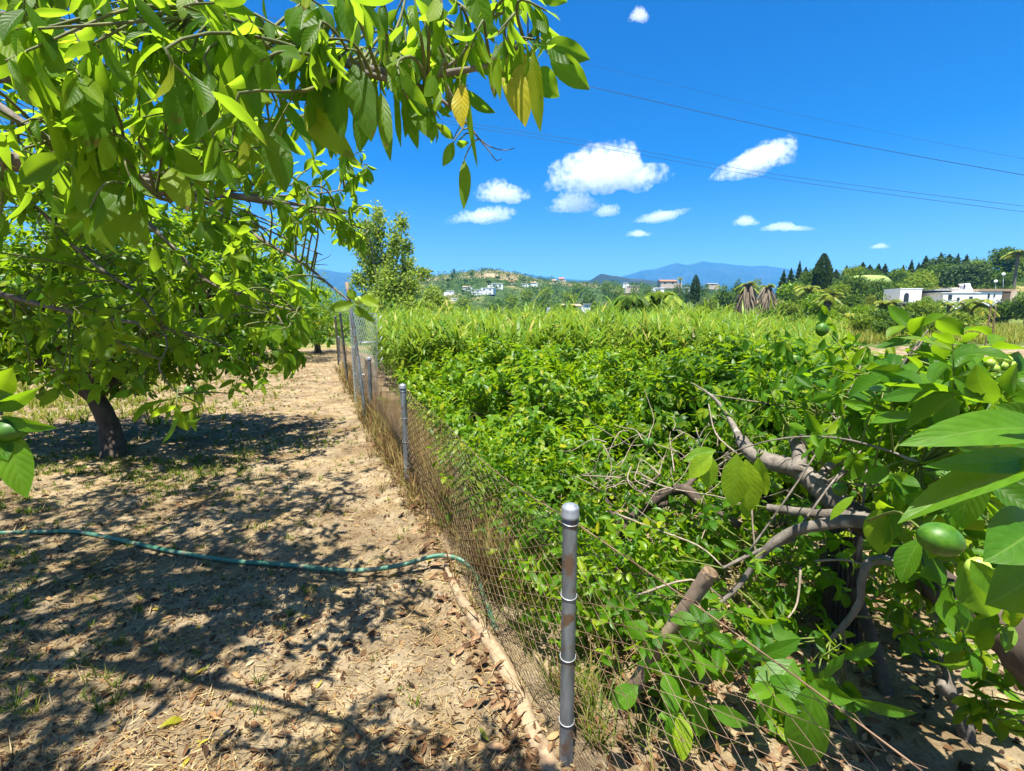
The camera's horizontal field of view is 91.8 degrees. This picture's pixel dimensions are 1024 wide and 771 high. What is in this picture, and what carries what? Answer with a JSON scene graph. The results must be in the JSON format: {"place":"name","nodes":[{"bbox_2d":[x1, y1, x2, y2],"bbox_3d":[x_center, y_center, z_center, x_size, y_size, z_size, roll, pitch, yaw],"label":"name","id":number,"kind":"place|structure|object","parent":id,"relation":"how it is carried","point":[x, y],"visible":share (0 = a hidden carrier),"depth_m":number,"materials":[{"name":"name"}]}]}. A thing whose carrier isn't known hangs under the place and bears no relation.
{"place":"outdoors","nodes":[
{"label":"outdoors","id":0,"kind":"place"},
{"bbox_2d":[0,369,510,720],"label":"grass","id":1,"kind":"structure","parent":0,"point":[129,477],"depth_m":4.95,"materials":[{"name":"green plant"}]},
{"bbox_2d":[259,268,400,309],"bbox_3d":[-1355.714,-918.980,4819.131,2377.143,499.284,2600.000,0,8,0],"label":"mountain","id":2,"kind":"structure","parent":0,"point":[337,280],"depth_m":4562.20,"materials":[{"name":"blue"}]},
{"bbox_2d":[251,270,715,322],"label":"hill","id":3,"kind":"structure","parent":0,"point":[499,294],"depth_m":433.09,"materials":[{"name":"green plant"}]},
{"bbox_2d":[657,280,681,288],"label":"house","id":4,"kind":"structure","parent":3,"relation":"on","point":[667,284],"depth_m":320.27,"materials":[{"name":"paint"}]},
{"bbox_2d":[0,276,1023,770],"bbox_3d":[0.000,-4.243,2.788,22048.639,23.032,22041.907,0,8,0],"label":"ground","id":5,"kind":"structure","parent":0,"point":[932,736],"depth_m":2.72,"materials":[{"name":"soil"}]},
{"bbox_2d":[0,347,289,425],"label":"weeds","id":6,"kind":"object","parent":5,"relation":"on","point":[60,405],"visible":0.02,"depth_m":9.11,"materials":[{"name":"plant"}]},
{"bbox_2d":[0,168,334,458],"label":"orange tree","id":7,"kind":"object","parent":5,"relation":"on","point":[14,353],"visible":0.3,"depth_m":5.66,"materials":[{"name":"green plant"}]},
{"bbox_2d":[0,529,497,629],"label":"garden hose","id":8,"kind":"object","parent":5,"relation":"on","point":[284,564],"visible":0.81,"depth_m":3.35,"materials":[{"name":"green rubber"}]},
{"bbox_2d":[0,350,575,770],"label":"straw","id":9,"kind":"object","parent":5,"relation":"on","point":[248,731],"visible":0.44,"depth_m":2.50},
{"bbox_2d":[242,249,346,353],"bbox_3d":[-8.871,-3.083,18.668,4.941,4.613,4.350,0,8,0],"label":"citrus tree","id":10,"kind":"object","parent":5,"relation":"on","point":[315,323],"visible":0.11,"depth_m":18.83,"materials":[{"name":"green plant"}]},
{"bbox_2d":[0,0,589,497],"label":"overhanging tree","id":11,"kind":"object","parent":5,"relation":"on","point":[90,156],"visible":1,"depth_m":0.96,"materials":[{"name":"green plant"}]},
{"bbox_2d":[300,281,354,352],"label":"citrus tree","id":12,"kind":"object","parent":5,"relation":"on","point":[317,347],"visible":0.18,"depth_m":22.61,"materials":[{"name":"green plant"}]},
{"bbox_2d":[339,312,348,384],"bbox_3d":[-3.865,-0.673,11.446,0.050,2.168,0.509,0,8,-4],"label":"leaning pole","id":13,"kind":"object","parent":5,"relation":"on","point":[343,342],"visible":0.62,"depth_m":11.38,"materials":[{"name":"wood"}]},
{"bbox_2d":[345,282,365,420],"bbox_3d":[-2.432,-0.349,7.810,0.485,2.533,0.059,7,11,42],"label":"leaning pole","id":14,"kind":"object","parent":5,"relation":"on","point":[356,348],"visible":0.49,"depth_m":7.77,"materials":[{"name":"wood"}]},
{"bbox_2d":[349,313,382,401],"bbox_3d":[-2.826,-0.518,9.632,0.578,1.756,0.442,-3,9,-23],"label":"netting roll","id":15,"kind":"object","parent":5,"relation":"on","point":[368,344],"visible":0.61,"depth_m":9.53,"materials":[{"name":"grey metal"}]},
{"bbox_2d":[346,199,433,314],"bbox_3d":[-10.369,-8.413,41.408,7.151,14.039,5.863,2,8,16],"label":"poplar tree","id":16,"kind":"object","parent":5,"relation":"on","point":[385,281],"visible":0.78,"depth_m":40.52,"materials":[{"name":"green plant"}]},
{"bbox_2d":[395,292,419,314],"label":"bush","id":17,"kind":"object","parent":5,"relation":"on","point":[409,302],"visible":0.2,"depth_m":39.07,"materials":[{"name":"green plant"}]},
{"bbox_2d":[420,283,453,313],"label":"willow tree","id":18,"kind":"object","parent":5,"relation":"on","point":[430,302],"visible":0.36,"depth_m":50.84,"materials":[{"name":"green plant"}]},
{"bbox_2d":[454,297,473,314],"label":"valley tree","id":19,"kind":"object","parent":5,"relation":"on","point":[461,300],"visible":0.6,"depth_m":216.44,"materials":[{"name":"green plant"}]},
{"bbox_2d":[377,326,580,438],"bbox_3d":[-0.515,-0.145,8.923,3.141,1.800,4.097,7,10,40],"label":"citrus tree","id":20,"kind":"object","parent":5,"relation":"on","point":[486,352],"visible":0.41,"depth_m":8.26,"materials":[{"name":"green plant"}]},
{"bbox_2d":[426,408,544,506],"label":"shrub","id":21,"kind":"object","parent":5,"relation":"on","point":[492,443],"visible":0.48,"depth_m":4.51,"materials":[{"name":"green plant"}]},
{"bbox_2d":[364,391,607,606],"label":"dry stalks","id":22,"kind":"object","parent":5,"relation":"on","point":[457,536],"visible":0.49,"depth_m":3.64,"materials":[{"name":"brown plant"}]},
{"bbox_2d":[433,439,564,550],"bbox_3d":[-0.082,0.877,3.813,1.073,0.909,0.961,0,8,0],"label":"shrub","id":23,"kind":"object","parent":5,"relation":"on","point":[509,459],"visible":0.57,"depth_m":3.76,"materials":[{"name":"green plant"}]},
{"bbox_2d":[444,563,561,770],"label":"wooden pole","id":24,"kind":"object","parent":5,"relation":"on","point":[547,760],"visible":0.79,"depth_m":2.24,"materials":[{"name":"brown wood"}]},
{"bbox_2d":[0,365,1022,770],"bbox_3d":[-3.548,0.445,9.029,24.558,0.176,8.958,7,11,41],"label":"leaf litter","id":25,"kind":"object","parent":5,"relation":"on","point":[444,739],"visible":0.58,"depth_m":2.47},
{"bbox_2d":[504,294,520,315],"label":"valley tree","id":26,"kind":"object","parent":5,"relation":"on","point":[514,300],"visible":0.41,"depth_m":226.56,"materials":[{"name":"green plant"}]},
{"bbox_2d":[518,288,535,313],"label":"valley tree","id":27,"kind":"object","parent":5,"relation":"on","point":[528,294],"visible":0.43,"depth_m":255.95,"materials":[{"name":"green plant"}]},
{"bbox_2d":[421,340,649,504],"bbox_3d":[0.496,0.458,6.161,2.777,1.949,3.694,-4,9,-29],"label":"citrus tree","id":28,"kind":"object","parent":5,"relation":"on","point":[517,398],"visible":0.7,"depth_m":5.94,"materials":[{"name":"green plant"}]},
{"bbox_2d":[474,447,599,511],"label":"shrub","id":29,"kind":"object","parent":5,"relation":"on","point":[550,498],"visible":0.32,"depth_m":4.22,"materials":[{"name":"green plant"}]},
{"bbox_2d":[486,484,595,581],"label":"shrub","id":30,"kind":"object","parent":5,"relation":"on","point":[540,486],"visible":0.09,"depth_m":3.44,"materials":[{"name":"green plant"}]},
{"bbox_2d":[537,285,553,309],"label":"valley tree","id":31,"kind":"object","parent":5,"relation":"on","point":[546,294],"visible":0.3,"depth_m":294.48,"materials":[{"name":"green plant"}]},
{"bbox_2d":[334,267,773,344],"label":"scrub","id":32,"kind":"object","parent":5,"relation":"on","point":[534,288],"visible":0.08,"depth_m":460.65,"materials":[{"name":"green plant"}]},
{"bbox_2d":[501,460,624,542],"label":"shrub","id":33,"kind":"object","parent":5,"relation":"on","point":[546,470],"visible":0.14,"depth_m":4.14,"materials":[{"name":"green plant"}]},
{"bbox_2d":[377,392,765,758],"bbox_3d":[-0.798,0.643,5.378,1.295,0.690,8.139,-3,9,-21],"label":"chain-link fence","id":34,"kind":"object","parent":5,"relation":"on","point":[590,715],"visible":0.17,"depth_m":2.28,"materials":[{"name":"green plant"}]},
{"bbox_2d":[487,462,667,612],"bbox_3d":[0.384,0.946,3.061,1.104,0.982,0.899,0,8,0],"label":"shrub","id":35,"kind":"object","parent":5,"relation":"on","point":[590,508],"visible":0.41,"depth_m":2.96,"materials":[{"name":"green plant"}]},
{"bbox_2d":[156,83,1022,211],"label":"power line","id":36,"kind":"object","parent":5,"relation":"on","point":[730,171],"visible":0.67,"depth_m":61.86,"materials":[{"name":"black metal"}]},
{"bbox_2d":[491,333,705,443],"bbox_3d":[1.486,0.117,7.620,3.798,1.820,4.098,-6,10,-37],"label":"citrus tree","id":37,"kind":"object","parent":5,"relation":"on","point":[592,365],"visible":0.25,"depth_m":7.37,"materials":[{"name":"green plant"}]},
{"bbox_2d":[502,496,707,623],"bbox_3d":[0.587,1.091,3.179,1.169,0.758,1.175,-4,9,-27],"label":"shrub","id":38,"kind":"object","parent":5,"relation":"on","point":[557,516],"visible":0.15,"depth_m":2.99,"materials":[{"name":"green plant"}]},
{"bbox_2d":[357,288,857,389],"bbox_3d":[6.895,-1.947,22.943,34.479,4.890,28.812,0,8,0],"label":"reed bed","id":39,"kind":"object","parent":5,"relation":"on","point":[407,340],"visible":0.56,"depth_m":10.67,"materials":[{"name":"green plant"}]},
{"bbox_2d":[499,507,715,685],"bbox_3d":[0.513,1.047,2.576,1.095,0.916,0.821,-4,9,-24],"label":"shrub","id":40,"kind":"object","parent":5,"relation":"on","point":[632,549],"visible":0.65,"depth_m":2.44,"materials":[{"name":"green plant"}]},
{"bbox_2d":[604,294,650,316],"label":"palm tree","id":41,"kind":"object","parent":5,"relation":"on","point":[633,300],"visible":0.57,"depth_m":34.67,"materials":[{"name":"green plant"}]},
{"bbox_2d":[338,336,927,770],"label":"chain link fence","id":42,"kind":"object","parent":5,"relation":"on","point":[568,572],"visible":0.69,"depth_m":1.81,"materials":[{"name":"metal"}]},
{"bbox_2d":[372,429,894,770],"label":"leaf drift","id":43,"kind":"object","parent":5,"relation":"on","point":[507,703],"visible":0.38,"depth_m":2.11,"materials":[{"name":"brown plant"}]},
{"bbox_2d":[571,441,700,501],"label":"shrub","id":44,"kind":"object","parent":5,"relation":"on","point":[634,465],"visible":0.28,"depth_m":4.35,"materials":[{"name":"green plant"}]},
{"bbox_2d":[263,16,1022,174],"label":"power line","id":45,"kind":"object","parent":5,"relation":"on","point":[789,131],"visible":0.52,"depth_m":58.57,"materials":[{"name":"black metal"}]},
{"bbox_2d":[270,96,1019,205],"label":"power line","id":46,"kind":"object","parent":5,"relation":"on","point":[733,167],"visible":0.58,"depth_m":63.71,"materials":[{"name":"black metal"}]},
{"bbox_2d":[548,345,750,502],"bbox_3d":[1.802,0.434,5.430,3.184,1.813,2.166,-4,9,-25],"label":"citrus tree","id":47,"kind":"object","parent":5,"relation":"on","point":[642,422],"visible":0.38,"depth_m":5.11,"materials":[{"name":"green plant"}]},
{"bbox_2d":[558,444,742,576],"bbox_3d":[0.798,0.895,3.465,1.079,1.068,1.478,0,8,0],"label":"shrub","id":48,"kind":"object","parent":5,"relation":"on","point":[660,500],"visible":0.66,"depth_m":3.33,"materials":[{"name":"green plant"}]},
{"bbox_2d":[576,490,745,612],"bbox_3d":[0.834,1.099,3.023,1.284,0.969,0.895,-6,10,-39],"label":"shrub","id":49,"kind":"object","parent":5,"relation":"on","point":[698,541],"visible":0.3,"depth_m":3.03,"materials":[{"name":"green plant"}]},
{"bbox_2d":[630,291,693,315],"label":"palm tree","id":50,"kind":"object","parent":5,"relation":"on","point":[669,297],"visible":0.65,"depth_m":38.42,"materials":[{"name":"green plant"}]},
{"bbox_2d":[612,565,718,712],"bbox_3d":[0.592,1.058,2.004,0.423,0.808,0.068,6,10,39],"label":"sawn branch","id":51,"kind":"object","parent":5,"relation":"on","point":[702,584],"visible":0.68,"depth_m":1.90,"materials":[{"name":"brown plant"}]},
{"bbox_2d":[689,274,700,306],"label":"cypress tree","id":52,"kind":"object","parent":5,"relation":"on","point":[695,292],"visible":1,"depth_m":146.78,"materials":[{"name":"green plant"}]},
{"bbox_2d":[694,294,722,313],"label":"valley tree","id":53,"kind":"object","parent":5,"relation":"on","point":[710,305],"visible":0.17,"depth_m":108.51,"materials":[{"name":"green plant"}]},
{"bbox_2d":[631,473,792,578],"bbox_3d":[1.436,1.010,3.529,1.245,0.804,1.269,0,8,0],"label":"shrub","id":54,"kind":"object","parent":5,"relation":"on","point":[713,540],"visible":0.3,"depth_m":3.35,"materials":[{"name":"green plant"}]},
{"bbox_2d":[715,284,737,308],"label":"valley tree","id":55,"kind":"object","parent":5,"relation":"on","point":[724,297],"visible":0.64,"depth_m":156.64,"materials":[{"name":"green plant"}]},
{"bbox_2d":[732,281,759,319],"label":"palm tree","id":56,"kind":"object","parent":5,"relation":"on","point":[747,296],"visible":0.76,"depth_m":60.45,"materials":[{"name":"brown plant"}]},
{"bbox_2d":[756,284,777,314],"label":"palm tree","id":57,"kind":"object","parent":5,"relation":"on","point":[766,294],"visible":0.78,"depth_m":62.48,"materials":[{"name":"brown plant"}]},
{"bbox_2d":[513,305,1023,766],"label":"lemon tree","id":58,"kind":"object","parent":5,"relation":"on","point":[955,464],"visible":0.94,"depth_m":1.75,"materials":[{"name":"green plant"}]},
{"bbox_2d":[639,329,916,506],"bbox_3d":[2.608,0.303,4.997,2.352,1.748,2.984,0,8,0],"label":"citrus tree","id":59,"kind":"object","parent":5,"relation":"on","point":[749,364],"visible":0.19,"depth_m":4.65,"materials":[{"name":"green plant"}]},
{"bbox_2d":[774,280,803,300],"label":"broadleaf tree","id":60,"kind":"object","parent":5,"relation":"on","point":[784,291],"visible":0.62,"depth_m":117.14,"materials":[{"name":"green plant"}]},
{"bbox_2d":[775,299,805,316],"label":"bush","id":61,"kind":"object","parent":5,"relation":"on","point":[789,307],"visible":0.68,"depth_m":68.30,"materials":[{"name":"green plant"}]},
{"bbox_2d":[795,269,812,285],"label":"broadleaf tree","id":62,"kind":"object","parent":5,"relation":"on","point":[807,278],"visible":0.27,"depth_m":146.99,"materials":[{"name":"green plant"}]},
{"bbox_2d":[794,285,824,314],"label":"palm tree","id":63,"kind":"object","parent":5,"relation":"on","point":[800,289],"visible":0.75,"depth_m":89.85,"materials":[{"name":"green plant"}]},
{"bbox_2d":[797,289,837,315],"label":"broadleaf tree","id":64,"kind":"object","parent":5,"relation":"on","point":[814,308],"visible":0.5,"depth_m":78.50,"materials":[{"name":"green plant"}]},
{"bbox_2d":[811,253,833,292],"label":"cypress tree","id":65,"kind":"object","parent":5,"relation":"on","point":[822,273],"visible":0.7,"depth_m":108.44,"materials":[{"name":"green plant"}]},
{"bbox_2d":[811,289,844,310],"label":"palm tree","id":66,"kind":"object","parent":5,"relation":"on","point":[827,299],"visible":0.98,"depth_m":70.59,"materials":[{"name":"green plant"}]},
{"bbox_2d":[815,310,845,325],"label":"bush","id":67,"kind":"object","parent":5,"relation":"on","point":[835,313],"visible":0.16,"depth_m":42.64,"materials":[{"name":"green plant"}]},
{"bbox_2d":[825,282,852,307],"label":"broadleaf tree","id":68,"kind":"object","parent":5,"relation":"on","point":[840,287],"visible":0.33,"depth_m":97.31,"materials":[{"name":"green plant"}]},
{"bbox_2d":[838,264,865,277],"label":"broadleaf tree","id":69,"kind":"object","parent":5,"relation":"on","point":[849,270],"visible":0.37,"depth_m":146.12,"materials":[{"name":"green plant"}]},
{"bbox_2d":[833,270,874,298],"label":"broadleaf tree","id":70,"kind":"object","parent":5,"relation":"on","point":[859,285],"visible":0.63,"depth_m":114.53,"materials":[{"name":"green plant"}]},
{"bbox_2d":[823,530,894,697],"bbox_3d":[1.700,1.202,2.353,0.213,0.865,1.071,2,8,11],"label":"leaning tree","id":71,"kind":"object","parent":5,"relation":"on","point":[879,669],"visible":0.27,"depth_m":2.33,"materials":[{"name":"brown plant"}]},
{"bbox_2d":[819,528,863,650],"bbox_3d":[1.739,1.064,2.622,0.203,0.770,0.256,0,8,0],"label":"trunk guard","id":72,"kind":"object","parent":71,"relation":"attached to","point":[837,612],"visible":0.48,"depth_m":2.54,"materials":[{"name":"black plastic"}]},
{"bbox_2d":[839,293,878,315],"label":"bush","id":73,"kind":"object","parent":5,"relation":"on","point":[850,300],"visible":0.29,"depth_m":84.30,"materials":[{"name":"green plant"}]},
{"bbox_2d":[847,304,876,318],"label":"bush","id":74,"kind":"object","parent":5,"relation":"on","point":[865,309],"visible":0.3,"depth_m":60.92,"materials":[{"name":"green plant"}]},
{"bbox_2d":[845,311,881,332],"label":"bush","id":75,"kind":"object","parent":5,"relation":"on","point":[862,322],"visible":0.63,"depth_m":39.47,"materials":[{"name":"green plant"}]},
{"bbox_2d":[849,275,891,287],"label":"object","id":76,"kind":"object","parent":5,"relation":"on","point":[873,277],"visible":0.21,"depth_m":122.28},
{"bbox_2d":[866,278,904,302],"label":"broadleaf tree","id":77,"kind":"object","parent":5,"relation":"on","point":[881,286],"visible":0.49,"depth_m":118.55,"materials":[{"name":"green plant"}]},
{"bbox_2d":[872,299,904,311],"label":"palm tree","id":78,"kind":"object","parent":5,"relation":"on","point":[884,304],"visible":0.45,"depth_m":64.83,"materials":[{"name":"green plant"}]},
{"bbox_2d":[871,317,912,338],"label":"bush","id":79,"kind":"object","parent":5,"relation":"on","point":[883,326],"visible":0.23,"depth_m":33.75,"materials":[{"name":"green plant"}]},
{"bbox_2d":[865,307,918,320],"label":"bush","id":80,"kind":"object","parent":5,"relation":"on","point":[884,314],"visible":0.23,"depth_m":57.16,"materials":[{"name":"green plant"}]},
{"bbox_2d":[885,268,909,283],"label":"broadleaf tree","id":81,"kind":"object","parent":5,"relation":"on","point":[896,276],"visible":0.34,"depth_m":140.35,"materials":[{"name":"green plant"}]},
{"bbox_2d":[774,270,1023,319],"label":"undergrowth","id":82,"kind":"object","parent":5,"relation":"on","point":[1005,282],"visible":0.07,"depth_m":138.64,"materials":[{"name":"green plant"}]},
{"bbox_2d":[883,288,922,301],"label":"garden annex","id":83,"kind":"object","parent":5,"relation":"on","point":[906,294],"visible":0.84,"depth_m":110.35,"materials":[{"name":"white paint"}]},
{"bbox_2d":[806,332,1023,501],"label":"citrus tree","id":84,"kind":"object","parent":5,"relation":"on","point":[992,374],"depth_m":5.24,"materials":[{"name":"green plant"}]},
{"bbox_2d":[896,268,939,292],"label":"broadleaf tree","id":85,"kind":"object","parent":5,"relation":"on","point":[923,279],"visible":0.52,"depth_m":112.63,"materials":[{"name":"green plant"}]},
{"bbox_2d":[902,299,942,318],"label":"bush","id":86,"kind":"object","parent":5,"relation":"on","point":[923,307],"visible":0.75,"depth_m":73.82,"materials":[{"name":"green plant"}]},
{"bbox_2d":[916,262,957,285],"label":"broadleaf tree","id":87,"kind":"object","parent":5,"relation":"on","point":[937,269],"visible":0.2,"depth_m":154.81,"materials":[{"name":"green plant"}]},
{"bbox_2d":[926,254,974,268],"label":"broadleaf tree","id":88,"kind":"object","parent":5,"relation":"on","point":[945,260],"visible":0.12,"depth_m":164.89,"materials":[{"name":"green plant"}]},
{"bbox_2d":[933,654,976,742],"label":"curved stem","id":89,"kind":"object","parent":5,"relation":"on","point":[945,685],"visible":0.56,"depth_m":2.00,"materials":[{"name":"grey plant"}]},
{"bbox_2d":[936,310,983,327],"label":"bush","id":90,"kind":"object","parent":5,"relation":"on","point":[965,319],"visible":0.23,"depth_m":55.68,"materials":[{"name":"green plant"}]},
{"bbox_2d":[935,261,997,288],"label":"broadleaf tree","id":91,"kind":"object","parent":5,"relation":"on","point":[970,273],"visible":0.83,"depth_m":145.10,"materials":[{"name":"green plant"}]},
{"bbox_2d":[921,283,1016,308],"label":"villa","id":92,"kind":"object","parent":5,"relation":"on","point":[961,292],"visible":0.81,"depth_m":107.37,"materials":[{"name":"white paint"}]},
{"bbox_2d":[950,298,999,323],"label":"palm tree","id":93,"kind":"object","parent":5,"relation":"on","point":[973,306],"visible":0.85,"depth_m":68.25,"materials":[{"name":"green plant"}]},
{"bbox_2d":[984,301,1002,356],"bbox_3d":[9.138,-0.566,9.513,0.261,2.077,0.040,0,8,0],"label":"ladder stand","id":94,"kind":"object","parent":5,"relation":"on","point":[996,302],"visible":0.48,"depth_m":9.41,"materials":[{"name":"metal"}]},
{"bbox_2d":[981,297,1019,324],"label":"bush","id":95,"kind":"object","parent":5,"relation":"on","point":[1003,310],"visible":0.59,"depth_m":82.13,"materials":[{"name":"green plant"}]},
{"bbox_2d":[983,267,1018,288],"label":"broadleaf tree","id":96,"kind":"object","parent":5,"relation":"on","point":[998,274],"visible":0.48,"depth_m":143.50,"materials":[{"name":"green plant"}]},
{"bbox_2d":[983,246,1023,271],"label":"broadleaf tree","id":97,"kind":"object","parent":5,"relation":"on","point":[996,256],"visible":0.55,"depth_m":169.13,"materials":[{"name":"green plant"}]},
{"bbox_2d":[999,249,1023,289],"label":"palm tree","id":98,"kind":"object","parent":5,"relation":"on","point":[1018,254],"visible":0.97,"depth_m":136.80,"materials":[{"name":"green plant"}]},
{"bbox_2d":[1007,294,1023,323],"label":"bush","id":99,"kind":"object","parent":5,"relation":"on","point":[1017,309],"visible":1,"depth_m":79.24,"materials":[{"name":"green plant"}]},
{"bbox_2d":[1007,259,1023,281],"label":"broadleaf tree","id":100,"kind":"object","parent":5,"relation":"on","point":[1020,273],"visible":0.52,"depth_m":165.53,"materials":[{"name":"green plant"}]},
{"bbox_2d":[0,0,1023,309],"label":"sky","id":101,"kind":"structure","parent":0,"point":[950,72],"materials":[{"name":"blue"}]},
{"bbox_2d":[332,359,709,770],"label":"dry grass","id":102,"kind":"structure","parent":0,"point":[386,445],"depth_m":4.95,"materials":[{"name":"beige plant"}]},
{"bbox_2d":[588,274,711,291],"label":"hill","id":103,"kind":"structure","parent":0,"point":[601,278],"depth_m":1625.72,"materials":[{"name":"green plant"}]},
{"bbox_2d":[621,261,808,295],"bbox_3d":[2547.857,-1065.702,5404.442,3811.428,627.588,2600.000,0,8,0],"label":"mountain","id":104,"kind":"structure","parent":0,"point":[723,274],"depth_m":5238.08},
{"bbox_2d":[594,476,989,619],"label":"orchard grass","id":105,"kind":"structure","parent":0,"point":[778,578],"depth_m":3.22,"materials":[{"name":"green plant"}]},
{"bbox_2d":[838,321,1023,343],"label":"field grass","id":106,"kind":"structure","parent":0,"point":[1012,333],"depth_m":33.23,"materials":[{"name":"green plant"}]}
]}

